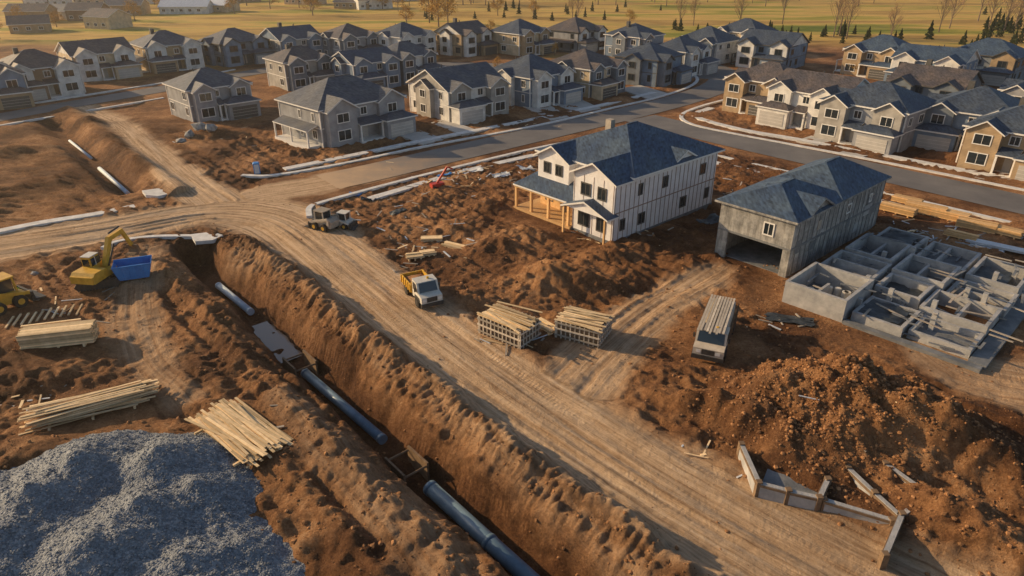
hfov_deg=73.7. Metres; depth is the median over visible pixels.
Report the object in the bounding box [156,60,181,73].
doors
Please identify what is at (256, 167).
door
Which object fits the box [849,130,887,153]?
doors
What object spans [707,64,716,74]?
doors
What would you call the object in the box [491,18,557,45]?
roof
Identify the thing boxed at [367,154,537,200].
pavement
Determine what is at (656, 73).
trim
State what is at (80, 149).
drain pipe
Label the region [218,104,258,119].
doors
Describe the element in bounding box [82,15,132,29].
walls
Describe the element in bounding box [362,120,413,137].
doors
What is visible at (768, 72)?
roof
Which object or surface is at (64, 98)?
kerb
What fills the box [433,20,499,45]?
roof
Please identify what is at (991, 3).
poplar tree
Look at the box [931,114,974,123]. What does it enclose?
windows
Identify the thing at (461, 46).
trim
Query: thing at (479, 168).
ground sheet
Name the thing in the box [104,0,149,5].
roof
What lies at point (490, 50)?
doors
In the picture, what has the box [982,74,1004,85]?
doors
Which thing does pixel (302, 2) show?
walls
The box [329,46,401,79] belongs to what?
roof
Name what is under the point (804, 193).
roof
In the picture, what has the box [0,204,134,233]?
kerb
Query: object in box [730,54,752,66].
porch
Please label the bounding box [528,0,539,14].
autumn tree
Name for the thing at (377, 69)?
trim
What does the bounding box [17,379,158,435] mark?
lumber pile
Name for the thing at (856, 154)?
driveway
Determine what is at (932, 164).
pavement
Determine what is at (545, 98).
windows
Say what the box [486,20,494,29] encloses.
autumn tree
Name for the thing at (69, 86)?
windows
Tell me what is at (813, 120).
windows
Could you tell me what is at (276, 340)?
trench water
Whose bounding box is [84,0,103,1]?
walls
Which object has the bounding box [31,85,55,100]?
doors
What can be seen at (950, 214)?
lumber stack
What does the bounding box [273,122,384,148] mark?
porch
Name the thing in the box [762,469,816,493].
slab
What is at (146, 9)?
walls
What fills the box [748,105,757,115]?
doors
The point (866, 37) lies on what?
conifer tree
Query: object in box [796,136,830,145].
driveway
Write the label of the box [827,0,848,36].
poplar tree
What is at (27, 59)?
roof
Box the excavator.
[69,226,140,291]
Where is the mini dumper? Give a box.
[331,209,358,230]
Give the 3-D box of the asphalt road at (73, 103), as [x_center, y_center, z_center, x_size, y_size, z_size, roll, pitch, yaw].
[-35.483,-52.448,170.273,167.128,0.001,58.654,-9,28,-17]
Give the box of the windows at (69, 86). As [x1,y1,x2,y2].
[25,70,78,90]
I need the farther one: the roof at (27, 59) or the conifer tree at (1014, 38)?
the conifer tree at (1014, 38)
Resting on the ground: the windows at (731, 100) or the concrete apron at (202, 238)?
the concrete apron at (202, 238)
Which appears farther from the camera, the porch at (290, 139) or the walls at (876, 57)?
the walls at (876, 57)
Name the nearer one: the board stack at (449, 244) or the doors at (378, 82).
the board stack at (449, 244)
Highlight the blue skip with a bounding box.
[111,255,151,280]
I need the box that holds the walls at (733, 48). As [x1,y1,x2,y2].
[710,41,737,64]
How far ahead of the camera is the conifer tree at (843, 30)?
245.64 m
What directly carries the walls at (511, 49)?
on the ground
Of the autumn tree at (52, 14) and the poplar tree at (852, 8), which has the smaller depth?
the poplar tree at (852, 8)
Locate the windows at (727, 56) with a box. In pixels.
[719,42,736,58]
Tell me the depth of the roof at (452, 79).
129.72 m
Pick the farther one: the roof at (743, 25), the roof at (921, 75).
the roof at (743, 25)
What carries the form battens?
attached to the walls at (741, 221)
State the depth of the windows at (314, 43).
194.93 m
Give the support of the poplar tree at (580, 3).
on the ground
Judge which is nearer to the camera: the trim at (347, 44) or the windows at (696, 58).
the windows at (696, 58)
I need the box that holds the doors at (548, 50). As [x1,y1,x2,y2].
[544,45,554,54]
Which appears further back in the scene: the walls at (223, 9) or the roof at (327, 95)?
the walls at (223, 9)
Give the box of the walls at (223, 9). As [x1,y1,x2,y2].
[213,4,240,12]
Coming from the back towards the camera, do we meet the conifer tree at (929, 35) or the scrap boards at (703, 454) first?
the conifer tree at (929, 35)
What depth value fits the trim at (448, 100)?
130.32 m
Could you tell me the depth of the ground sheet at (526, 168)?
100.76 m
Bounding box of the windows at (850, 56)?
[845,53,891,70]
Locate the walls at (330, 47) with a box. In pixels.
[322,36,378,55]
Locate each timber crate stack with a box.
[476,301,542,348]
[554,305,614,347]
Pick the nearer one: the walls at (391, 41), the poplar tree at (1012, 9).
the walls at (391, 41)
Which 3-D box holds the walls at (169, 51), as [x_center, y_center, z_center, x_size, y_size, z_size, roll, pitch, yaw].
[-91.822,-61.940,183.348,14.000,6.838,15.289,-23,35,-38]
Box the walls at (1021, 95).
[1004,92,1023,96]
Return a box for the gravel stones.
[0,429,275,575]
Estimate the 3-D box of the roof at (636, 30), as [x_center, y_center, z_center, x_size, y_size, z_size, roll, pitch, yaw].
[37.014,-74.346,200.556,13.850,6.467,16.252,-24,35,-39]
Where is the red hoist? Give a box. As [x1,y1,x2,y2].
[429,166,452,188]
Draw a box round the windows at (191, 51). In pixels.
[134,48,199,64]
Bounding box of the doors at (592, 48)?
[587,44,596,51]
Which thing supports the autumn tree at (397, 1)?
on the ground
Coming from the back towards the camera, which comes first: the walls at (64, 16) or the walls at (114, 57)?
the walls at (64, 16)
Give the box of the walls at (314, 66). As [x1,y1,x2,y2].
[266,59,333,90]
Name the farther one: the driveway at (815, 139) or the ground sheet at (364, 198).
the driveway at (815, 139)
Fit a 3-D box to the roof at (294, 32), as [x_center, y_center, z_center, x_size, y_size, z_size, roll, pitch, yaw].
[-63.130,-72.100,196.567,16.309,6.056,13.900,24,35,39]
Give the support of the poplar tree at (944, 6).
on the ground
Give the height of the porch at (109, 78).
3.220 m
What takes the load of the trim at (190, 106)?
attached to the walls at (195, 103)
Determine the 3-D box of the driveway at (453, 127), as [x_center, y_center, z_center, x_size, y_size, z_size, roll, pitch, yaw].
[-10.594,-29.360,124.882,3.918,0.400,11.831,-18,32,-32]
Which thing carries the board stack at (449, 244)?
on the ground
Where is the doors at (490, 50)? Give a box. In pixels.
[485,46,496,55]
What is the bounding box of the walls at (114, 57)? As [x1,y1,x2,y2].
[57,51,142,81]
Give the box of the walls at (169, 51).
[131,44,204,73]
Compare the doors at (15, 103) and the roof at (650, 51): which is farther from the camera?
the roof at (650, 51)
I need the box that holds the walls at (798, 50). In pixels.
[735,43,807,68]
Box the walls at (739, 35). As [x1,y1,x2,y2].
[730,32,743,37]
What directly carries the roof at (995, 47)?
on the walls at (987, 61)
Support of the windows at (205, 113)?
on the trim at (190, 106)
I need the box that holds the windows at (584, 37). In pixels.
[550,32,604,48]
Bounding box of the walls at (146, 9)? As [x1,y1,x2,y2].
[110,3,150,14]
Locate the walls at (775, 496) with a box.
[738,445,915,552]
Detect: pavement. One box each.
[282,92,656,170]
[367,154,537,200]
[695,107,1009,177]
[716,161,1023,238]
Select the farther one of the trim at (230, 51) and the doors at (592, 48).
the doors at (592, 48)
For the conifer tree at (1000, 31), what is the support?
on the ground
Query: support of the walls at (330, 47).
on the ground
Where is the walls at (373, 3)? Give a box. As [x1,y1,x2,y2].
[354,0,392,9]
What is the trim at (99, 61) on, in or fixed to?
attached to the walls at (114, 57)
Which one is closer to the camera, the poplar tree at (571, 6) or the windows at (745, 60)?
the windows at (745, 60)
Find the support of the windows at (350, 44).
on the trim at (347, 44)
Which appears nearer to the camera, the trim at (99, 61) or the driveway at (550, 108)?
the driveway at (550, 108)
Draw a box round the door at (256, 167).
[254,165,259,173]
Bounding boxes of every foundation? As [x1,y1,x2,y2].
[571,202,711,242]
[782,226,1023,373]
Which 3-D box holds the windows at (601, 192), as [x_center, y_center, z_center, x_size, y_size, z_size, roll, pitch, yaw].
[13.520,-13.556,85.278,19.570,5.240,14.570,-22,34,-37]
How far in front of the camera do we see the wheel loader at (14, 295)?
62.40 m
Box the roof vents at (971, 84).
[967,80,976,89]
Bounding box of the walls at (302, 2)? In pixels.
[284,0,326,4]
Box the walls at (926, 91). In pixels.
[893,83,980,95]
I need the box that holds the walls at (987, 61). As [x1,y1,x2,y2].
[978,56,1023,86]
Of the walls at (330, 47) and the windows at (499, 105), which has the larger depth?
the walls at (330, 47)
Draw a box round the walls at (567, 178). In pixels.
[538,153,717,240]
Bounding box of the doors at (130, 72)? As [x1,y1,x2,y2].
[103,67,140,78]
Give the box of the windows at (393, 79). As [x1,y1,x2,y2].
[335,63,397,82]
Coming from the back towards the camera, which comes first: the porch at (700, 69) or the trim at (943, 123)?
the porch at (700, 69)
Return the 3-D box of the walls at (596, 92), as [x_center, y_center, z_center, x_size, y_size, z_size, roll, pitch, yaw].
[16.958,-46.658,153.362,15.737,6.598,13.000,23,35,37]
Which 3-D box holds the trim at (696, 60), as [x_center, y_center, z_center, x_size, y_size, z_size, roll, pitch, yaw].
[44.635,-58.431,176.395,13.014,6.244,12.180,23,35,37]
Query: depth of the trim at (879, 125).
110.66 m
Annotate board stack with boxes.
[405,252,423,261]
[419,249,436,256]
[420,235,442,242]
[441,241,465,248]
[539,317,554,334]
[961,240,1004,251]
[965,238,1023,253]
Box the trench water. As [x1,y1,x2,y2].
[252,321,301,362]
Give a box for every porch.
[47,84,63,98]
[101,68,115,80]
[142,59,188,72]
[219,105,228,120]
[244,54,253,64]
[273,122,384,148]
[485,103,492,116]
[513,185,605,244]
[551,92,559,105]
[557,42,598,52]
[671,73,676,84]
[697,64,702,74]
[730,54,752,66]
[738,99,744,113]
[788,112,804,129]
[834,60,865,77]
[837,128,851,144]
[954,136,960,150]
[990,156,1014,176]
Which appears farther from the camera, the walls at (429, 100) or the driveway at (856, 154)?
the walls at (429, 100)
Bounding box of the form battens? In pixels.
[718,182,885,274]
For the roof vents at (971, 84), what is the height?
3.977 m
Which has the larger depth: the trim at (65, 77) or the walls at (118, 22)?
the walls at (118, 22)
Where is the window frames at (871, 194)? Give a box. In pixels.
[762,193,872,236]
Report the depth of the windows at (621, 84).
150.80 m
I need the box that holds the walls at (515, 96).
[503,72,582,107]
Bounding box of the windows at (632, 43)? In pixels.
[609,39,650,53]
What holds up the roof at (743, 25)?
on the walls at (739, 35)
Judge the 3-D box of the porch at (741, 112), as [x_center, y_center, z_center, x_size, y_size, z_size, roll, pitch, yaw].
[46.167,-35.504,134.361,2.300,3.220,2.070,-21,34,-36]
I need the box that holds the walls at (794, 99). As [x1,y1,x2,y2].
[755,88,822,129]
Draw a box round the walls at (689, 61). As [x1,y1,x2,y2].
[682,48,718,75]
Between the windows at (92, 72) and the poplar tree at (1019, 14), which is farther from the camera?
the poplar tree at (1019, 14)
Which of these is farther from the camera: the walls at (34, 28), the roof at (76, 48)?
the walls at (34, 28)
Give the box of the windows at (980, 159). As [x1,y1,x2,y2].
[966,134,1020,164]
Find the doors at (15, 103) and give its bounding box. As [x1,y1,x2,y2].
[1,96,31,109]
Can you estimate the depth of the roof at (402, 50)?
164.69 m
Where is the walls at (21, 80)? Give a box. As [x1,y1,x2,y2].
[0,75,34,109]
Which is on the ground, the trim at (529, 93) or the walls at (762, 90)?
the walls at (762, 90)
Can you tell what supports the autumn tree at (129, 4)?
on the ground
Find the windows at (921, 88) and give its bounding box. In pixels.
[904,87,950,93]
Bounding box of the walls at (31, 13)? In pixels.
[4,9,59,21]
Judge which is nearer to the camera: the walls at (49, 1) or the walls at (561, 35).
the walls at (561, 35)
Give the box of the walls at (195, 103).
[166,84,260,121]
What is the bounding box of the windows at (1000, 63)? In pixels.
[978,60,1023,77]
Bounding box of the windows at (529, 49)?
[502,35,546,52]
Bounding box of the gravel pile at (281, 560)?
[0,429,305,575]
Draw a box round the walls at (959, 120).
[911,109,978,151]
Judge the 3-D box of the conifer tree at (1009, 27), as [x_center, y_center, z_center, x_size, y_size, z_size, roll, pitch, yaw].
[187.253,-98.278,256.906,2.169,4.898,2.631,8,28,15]
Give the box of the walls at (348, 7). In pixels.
[334,2,369,9]
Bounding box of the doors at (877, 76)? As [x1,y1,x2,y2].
[863,66,884,79]
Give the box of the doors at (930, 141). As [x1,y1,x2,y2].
[915,134,950,151]
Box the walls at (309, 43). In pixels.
[269,37,323,52]
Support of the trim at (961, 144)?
attached to the walls at (999, 141)
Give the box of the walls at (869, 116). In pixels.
[814,102,925,154]
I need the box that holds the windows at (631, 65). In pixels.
[628,62,670,82]
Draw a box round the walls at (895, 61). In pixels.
[883,58,977,80]
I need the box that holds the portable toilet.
[252,161,260,173]
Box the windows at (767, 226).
[764,205,850,235]
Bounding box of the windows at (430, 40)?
[382,38,433,50]
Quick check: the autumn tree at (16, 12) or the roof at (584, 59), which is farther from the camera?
the autumn tree at (16, 12)
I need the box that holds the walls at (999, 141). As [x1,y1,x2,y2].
[956,129,1023,178]
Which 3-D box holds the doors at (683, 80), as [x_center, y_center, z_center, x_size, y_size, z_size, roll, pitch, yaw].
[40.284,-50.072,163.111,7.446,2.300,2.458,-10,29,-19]
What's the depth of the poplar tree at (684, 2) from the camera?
260.83 m
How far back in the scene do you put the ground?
56.38 m
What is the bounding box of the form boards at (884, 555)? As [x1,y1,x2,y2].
[736,441,909,569]
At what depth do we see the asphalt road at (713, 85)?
116.75 m
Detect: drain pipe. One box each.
[68,140,91,158]
[97,167,129,193]
[215,282,254,314]
[301,368,387,444]
[423,480,539,575]
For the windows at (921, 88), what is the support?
on the trim at (923, 87)
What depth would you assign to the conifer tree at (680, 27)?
260.61 m
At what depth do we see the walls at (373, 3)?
346.07 m
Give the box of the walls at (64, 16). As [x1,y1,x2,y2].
[58,12,66,19]
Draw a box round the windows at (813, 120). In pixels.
[774,93,820,125]
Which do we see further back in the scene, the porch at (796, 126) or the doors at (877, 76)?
the doors at (877, 76)
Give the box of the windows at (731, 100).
[726,84,754,106]
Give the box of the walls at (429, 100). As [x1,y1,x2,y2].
[409,82,508,124]
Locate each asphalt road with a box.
[0,62,711,120]
[316,64,735,188]
[627,115,1023,213]
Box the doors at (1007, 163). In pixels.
[1001,158,1023,180]
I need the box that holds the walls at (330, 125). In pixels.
[279,97,415,147]
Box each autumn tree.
[7,4,25,15]
[47,10,63,26]
[121,0,143,20]
[224,0,235,13]
[299,0,321,15]
[392,0,406,11]
[398,2,416,22]
[418,0,440,22]
[423,0,451,26]
[432,0,457,22]
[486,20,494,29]
[490,0,505,15]
[493,57,501,66]
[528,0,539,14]
[551,41,559,55]
[626,8,636,20]
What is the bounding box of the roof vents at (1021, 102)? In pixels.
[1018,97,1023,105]
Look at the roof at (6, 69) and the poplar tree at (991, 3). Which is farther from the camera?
the poplar tree at (991, 3)
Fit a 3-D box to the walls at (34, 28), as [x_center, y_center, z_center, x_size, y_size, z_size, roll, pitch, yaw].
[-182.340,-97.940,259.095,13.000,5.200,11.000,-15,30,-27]
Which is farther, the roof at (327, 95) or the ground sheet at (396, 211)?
the roof at (327, 95)
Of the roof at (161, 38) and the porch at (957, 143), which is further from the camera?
the roof at (161, 38)
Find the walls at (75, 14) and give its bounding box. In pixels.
[65,11,85,20]
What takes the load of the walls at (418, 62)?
on the ground
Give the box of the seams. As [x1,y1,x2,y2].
[572,154,716,240]
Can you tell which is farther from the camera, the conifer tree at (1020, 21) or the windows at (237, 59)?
the conifer tree at (1020, 21)
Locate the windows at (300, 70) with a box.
[270,63,329,86]
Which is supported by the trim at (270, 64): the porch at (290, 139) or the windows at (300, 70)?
the windows at (300, 70)
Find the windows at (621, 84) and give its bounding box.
[581,68,624,91]
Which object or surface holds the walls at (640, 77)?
on the ground
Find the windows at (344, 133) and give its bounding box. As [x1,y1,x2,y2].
[298,103,396,140]
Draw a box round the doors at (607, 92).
[603,86,616,99]
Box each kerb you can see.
[0,97,163,125]
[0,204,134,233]
[35,69,235,103]
[100,234,191,249]
[240,75,698,177]
[306,142,1010,222]
[679,99,1023,190]
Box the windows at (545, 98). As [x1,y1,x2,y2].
[521,76,569,102]
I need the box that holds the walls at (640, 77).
[615,56,692,86]
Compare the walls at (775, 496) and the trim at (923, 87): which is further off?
the trim at (923, 87)
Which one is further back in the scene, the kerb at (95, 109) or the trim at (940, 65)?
the trim at (940, 65)
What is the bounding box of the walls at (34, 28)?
[8,24,51,33]
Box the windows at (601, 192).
[544,162,707,231]
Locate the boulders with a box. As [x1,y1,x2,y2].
[31,122,217,274]
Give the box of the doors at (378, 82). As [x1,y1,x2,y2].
[371,80,383,85]
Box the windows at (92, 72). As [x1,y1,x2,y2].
[65,55,128,77]
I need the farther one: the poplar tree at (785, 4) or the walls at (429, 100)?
the poplar tree at (785, 4)
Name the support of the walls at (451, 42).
on the ground
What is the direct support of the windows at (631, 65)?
attached to the walls at (640, 77)
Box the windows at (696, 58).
[692,51,708,72]
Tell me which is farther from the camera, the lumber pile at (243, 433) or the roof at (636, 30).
the roof at (636, 30)
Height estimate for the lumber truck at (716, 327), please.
2.594 m
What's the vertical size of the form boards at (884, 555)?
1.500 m
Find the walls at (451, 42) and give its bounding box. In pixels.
[435,32,497,56]
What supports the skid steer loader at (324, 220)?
on the ground
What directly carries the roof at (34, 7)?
on the walls at (31, 13)
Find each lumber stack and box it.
[15,319,99,349]
[18,318,81,332]
[879,201,918,217]
[890,193,923,203]
[905,199,947,217]
[929,208,971,221]
[943,228,979,240]
[955,215,998,233]
[996,224,1023,239]
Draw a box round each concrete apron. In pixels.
[142,188,166,198]
[190,232,222,244]
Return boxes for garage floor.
[726,239,782,273]
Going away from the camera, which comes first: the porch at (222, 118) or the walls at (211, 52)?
the porch at (222, 118)
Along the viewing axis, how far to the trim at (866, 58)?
171.79 m
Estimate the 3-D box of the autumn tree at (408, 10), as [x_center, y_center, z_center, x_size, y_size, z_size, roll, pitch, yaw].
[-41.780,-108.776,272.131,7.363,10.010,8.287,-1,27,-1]
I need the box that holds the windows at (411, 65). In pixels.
[406,57,432,79]
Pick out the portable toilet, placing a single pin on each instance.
(256, 167)
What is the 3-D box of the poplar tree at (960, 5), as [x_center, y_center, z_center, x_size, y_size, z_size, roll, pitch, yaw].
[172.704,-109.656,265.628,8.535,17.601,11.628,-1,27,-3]
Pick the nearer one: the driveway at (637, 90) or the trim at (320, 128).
the trim at (320, 128)
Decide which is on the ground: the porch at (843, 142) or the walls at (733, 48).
the walls at (733, 48)
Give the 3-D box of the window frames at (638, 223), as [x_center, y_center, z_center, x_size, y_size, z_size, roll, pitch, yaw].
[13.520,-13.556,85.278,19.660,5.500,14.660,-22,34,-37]
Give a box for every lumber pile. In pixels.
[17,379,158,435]
[184,397,293,466]
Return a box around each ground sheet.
[359,196,379,200]
[389,207,405,215]
[462,167,482,171]
[491,171,509,177]
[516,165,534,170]
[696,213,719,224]
[765,312,814,326]
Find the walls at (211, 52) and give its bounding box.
[201,40,274,66]
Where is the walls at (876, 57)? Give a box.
[840,50,892,80]
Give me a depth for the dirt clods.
44.90 m
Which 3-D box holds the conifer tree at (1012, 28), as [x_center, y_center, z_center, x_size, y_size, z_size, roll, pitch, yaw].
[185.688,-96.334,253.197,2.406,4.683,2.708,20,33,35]
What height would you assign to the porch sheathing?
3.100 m
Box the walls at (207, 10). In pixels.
[159,5,213,13]
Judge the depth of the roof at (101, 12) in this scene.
266.63 m
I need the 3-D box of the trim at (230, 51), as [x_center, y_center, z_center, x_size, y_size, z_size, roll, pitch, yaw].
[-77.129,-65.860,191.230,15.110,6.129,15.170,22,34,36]
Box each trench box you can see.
[282,349,318,375]
[384,445,429,481]
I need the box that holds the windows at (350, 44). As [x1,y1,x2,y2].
[324,39,375,53]
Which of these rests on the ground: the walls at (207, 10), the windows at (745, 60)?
the walls at (207, 10)
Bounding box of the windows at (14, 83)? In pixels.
[6,80,17,87]
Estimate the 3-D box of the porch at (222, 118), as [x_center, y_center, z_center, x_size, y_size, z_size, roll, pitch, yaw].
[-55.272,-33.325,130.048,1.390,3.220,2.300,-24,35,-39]
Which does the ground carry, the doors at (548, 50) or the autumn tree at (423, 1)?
the autumn tree at (423, 1)
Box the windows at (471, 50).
[437,35,488,53]
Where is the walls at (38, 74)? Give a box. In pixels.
[24,66,84,101]
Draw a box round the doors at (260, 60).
[243,54,270,63]
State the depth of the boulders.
117.17 m
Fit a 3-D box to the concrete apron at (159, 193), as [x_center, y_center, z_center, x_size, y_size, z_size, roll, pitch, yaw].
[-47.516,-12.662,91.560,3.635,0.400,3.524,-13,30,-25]
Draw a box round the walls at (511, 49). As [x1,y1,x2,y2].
[492,32,555,55]
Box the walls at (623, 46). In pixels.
[605,35,662,56]
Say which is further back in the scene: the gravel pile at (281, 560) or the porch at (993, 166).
the porch at (993, 166)
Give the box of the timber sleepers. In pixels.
[4,304,82,328]
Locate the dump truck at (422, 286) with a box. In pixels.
[400,269,443,308]
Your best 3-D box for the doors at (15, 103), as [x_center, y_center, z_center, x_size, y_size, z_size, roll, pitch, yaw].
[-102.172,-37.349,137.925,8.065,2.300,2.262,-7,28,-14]
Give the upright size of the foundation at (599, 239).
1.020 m
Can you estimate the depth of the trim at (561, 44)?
212.14 m
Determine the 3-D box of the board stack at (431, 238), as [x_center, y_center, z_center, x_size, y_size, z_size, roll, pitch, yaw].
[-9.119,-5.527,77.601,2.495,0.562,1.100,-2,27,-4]
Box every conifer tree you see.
[516,4,521,13]
[671,19,677,29]
[676,18,683,30]
[820,25,827,35]
[839,24,845,36]
[862,30,868,40]
[897,28,903,39]
[923,20,933,39]
[960,30,967,44]
[985,22,992,37]
[994,16,1000,30]
[995,18,1004,36]
[1005,20,1011,31]
[1008,22,1015,33]
[1010,29,1018,43]
[1015,16,1022,29]
[1017,29,1023,42]
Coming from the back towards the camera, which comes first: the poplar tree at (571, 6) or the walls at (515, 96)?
the poplar tree at (571, 6)
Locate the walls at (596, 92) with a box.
[574,65,626,100]
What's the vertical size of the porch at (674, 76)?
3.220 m
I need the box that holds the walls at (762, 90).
[722,79,768,114]
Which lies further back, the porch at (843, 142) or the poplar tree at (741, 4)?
the poplar tree at (741, 4)
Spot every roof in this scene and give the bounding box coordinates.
[0,48,80,87]
[0,62,32,95]
[2,3,57,11]
[5,14,50,25]
[52,4,65,12]
[54,37,141,68]
[63,2,110,10]
[80,8,131,17]
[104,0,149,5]
[129,30,202,62]
[157,0,213,6]
[162,67,260,105]
[197,27,276,54]
[211,0,239,5]
[259,24,322,47]
[262,45,334,77]
[272,74,417,132]
[320,23,382,48]
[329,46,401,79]
[333,0,369,2]
[375,22,436,47]
[387,41,445,70]
[406,61,511,109]
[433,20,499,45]
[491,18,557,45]
[493,53,585,92]
[513,121,724,222]
[548,16,607,43]
[550,48,628,86]
[603,23,665,44]
[612,41,694,72]
[659,36,720,63]
[682,25,739,44]
[715,156,891,224]
[718,18,778,33]
[723,61,793,103]
[732,29,809,60]
[755,68,869,114]
[817,80,936,138]
[836,34,910,68]
[883,43,980,72]
[886,62,984,90]
[915,85,1019,136]
[957,37,1023,74]
[962,105,1023,161]
[997,78,1023,94]
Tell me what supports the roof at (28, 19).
on the walls at (34, 28)
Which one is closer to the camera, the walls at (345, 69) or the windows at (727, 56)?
the walls at (345, 69)
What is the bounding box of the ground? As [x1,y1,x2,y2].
[0,0,1023,575]
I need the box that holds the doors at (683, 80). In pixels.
[681,72,690,83]
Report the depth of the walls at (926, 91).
130.86 m
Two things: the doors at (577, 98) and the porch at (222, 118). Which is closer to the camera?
the porch at (222, 118)
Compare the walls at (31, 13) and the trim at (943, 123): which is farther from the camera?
the walls at (31, 13)
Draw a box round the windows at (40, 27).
[13,26,42,30]
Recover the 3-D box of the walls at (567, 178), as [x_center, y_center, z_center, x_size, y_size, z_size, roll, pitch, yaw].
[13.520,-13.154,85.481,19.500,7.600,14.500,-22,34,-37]
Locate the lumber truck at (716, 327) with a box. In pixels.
[691,294,738,363]
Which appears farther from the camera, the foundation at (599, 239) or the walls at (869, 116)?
the walls at (869, 116)
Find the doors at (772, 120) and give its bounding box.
[758,110,805,126]
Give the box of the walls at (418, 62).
[400,54,436,84]
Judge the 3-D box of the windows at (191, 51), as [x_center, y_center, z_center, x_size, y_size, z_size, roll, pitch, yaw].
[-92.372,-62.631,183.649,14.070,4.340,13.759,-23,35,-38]
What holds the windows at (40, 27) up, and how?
attached to the window frames
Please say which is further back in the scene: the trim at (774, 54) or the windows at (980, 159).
the trim at (774, 54)
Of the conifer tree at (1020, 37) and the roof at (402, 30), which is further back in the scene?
the conifer tree at (1020, 37)
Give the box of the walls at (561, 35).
[550,30,605,51]
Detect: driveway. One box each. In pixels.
[400,130,442,145]
[431,120,479,135]
[523,105,567,120]
[557,100,600,112]
[625,85,666,98]
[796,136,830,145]
[840,149,867,156]
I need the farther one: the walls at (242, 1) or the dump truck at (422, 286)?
the walls at (242, 1)
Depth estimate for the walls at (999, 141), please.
99.58 m
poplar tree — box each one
[568,0,574,17]
[574,0,584,16]
[674,0,688,22]
[689,0,700,25]
[733,0,749,19]
[781,0,789,23]
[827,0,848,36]
[835,0,856,35]
[839,0,863,38]
[888,4,904,34]
[934,0,958,31]
[949,0,967,27]
[977,0,990,20]
[987,0,1002,27]
[1000,0,1023,30]
[1005,0,1023,29]
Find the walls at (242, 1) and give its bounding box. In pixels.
[236,0,260,2]
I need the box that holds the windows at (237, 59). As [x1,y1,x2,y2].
[204,43,263,62]
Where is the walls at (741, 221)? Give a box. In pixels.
[715,181,885,277]
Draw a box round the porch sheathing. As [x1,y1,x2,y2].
[540,196,572,213]
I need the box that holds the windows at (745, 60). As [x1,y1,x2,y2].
[739,47,804,65]
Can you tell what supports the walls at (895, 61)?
on the ground
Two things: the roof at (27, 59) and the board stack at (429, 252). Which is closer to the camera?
the board stack at (429, 252)
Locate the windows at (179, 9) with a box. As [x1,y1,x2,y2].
[162,9,199,11]
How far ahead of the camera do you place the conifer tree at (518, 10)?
322.33 m
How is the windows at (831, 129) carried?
on the trim at (879, 125)
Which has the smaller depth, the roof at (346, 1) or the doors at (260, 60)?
the doors at (260, 60)
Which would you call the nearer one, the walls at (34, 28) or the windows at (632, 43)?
the windows at (632, 43)
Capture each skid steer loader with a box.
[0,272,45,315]
[304,207,339,231]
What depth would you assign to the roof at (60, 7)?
301.69 m
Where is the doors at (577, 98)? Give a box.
[566,91,580,103]
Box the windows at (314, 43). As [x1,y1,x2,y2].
[268,40,320,51]
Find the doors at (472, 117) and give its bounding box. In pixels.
[462,109,482,124]
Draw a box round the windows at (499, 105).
[414,86,504,114]
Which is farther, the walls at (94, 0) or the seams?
the walls at (94, 0)
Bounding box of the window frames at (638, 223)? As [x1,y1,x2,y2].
[543,160,709,232]
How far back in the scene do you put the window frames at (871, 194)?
68.54 m
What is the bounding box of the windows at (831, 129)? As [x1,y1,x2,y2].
[821,109,923,135]
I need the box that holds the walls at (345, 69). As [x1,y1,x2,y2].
[331,60,400,87]
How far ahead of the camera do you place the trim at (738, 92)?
134.77 m
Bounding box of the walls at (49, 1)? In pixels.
[23,0,71,3]
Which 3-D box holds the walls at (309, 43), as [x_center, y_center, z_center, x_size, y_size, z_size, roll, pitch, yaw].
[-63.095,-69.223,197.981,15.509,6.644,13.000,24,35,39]
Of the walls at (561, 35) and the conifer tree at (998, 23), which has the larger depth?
the conifer tree at (998, 23)
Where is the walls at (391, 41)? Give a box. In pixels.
[378,35,435,51]
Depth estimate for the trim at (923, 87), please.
131.47 m
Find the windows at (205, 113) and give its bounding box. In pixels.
[170,87,245,117]
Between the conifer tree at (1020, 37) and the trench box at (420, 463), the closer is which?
the trench box at (420, 463)
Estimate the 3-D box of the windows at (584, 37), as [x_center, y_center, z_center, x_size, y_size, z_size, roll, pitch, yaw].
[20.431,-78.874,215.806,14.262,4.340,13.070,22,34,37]
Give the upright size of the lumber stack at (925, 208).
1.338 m
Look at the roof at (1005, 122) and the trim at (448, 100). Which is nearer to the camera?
the roof at (1005, 122)
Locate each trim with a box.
[2,75,29,106]
[26,66,85,97]
[56,51,138,77]
[133,44,204,72]
[165,85,253,121]
[202,42,268,66]
[265,60,329,90]
[269,40,321,51]
[278,101,412,147]
[323,38,376,53]
[335,63,398,83]
[381,37,434,50]
[405,56,433,80]
[408,82,504,121]
[438,35,494,56]
[500,34,552,55]
[515,75,579,107]
[550,32,604,50]
[573,68,624,97]
[604,35,663,54]
[623,58,689,86]
[682,51,716,72]
[715,43,736,59]
[725,83,768,114]
[739,45,807,65]
[759,91,818,126]
[820,108,924,151]
[840,52,890,77]
[887,58,978,77]
[901,83,981,93]
[916,113,975,149]
[955,127,1023,178]
[978,58,1023,83]
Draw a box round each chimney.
[12,47,18,53]
[605,118,614,129]
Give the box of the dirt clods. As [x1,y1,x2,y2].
[0,158,1023,575]
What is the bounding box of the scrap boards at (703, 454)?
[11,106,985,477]
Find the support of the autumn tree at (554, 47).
on the ground

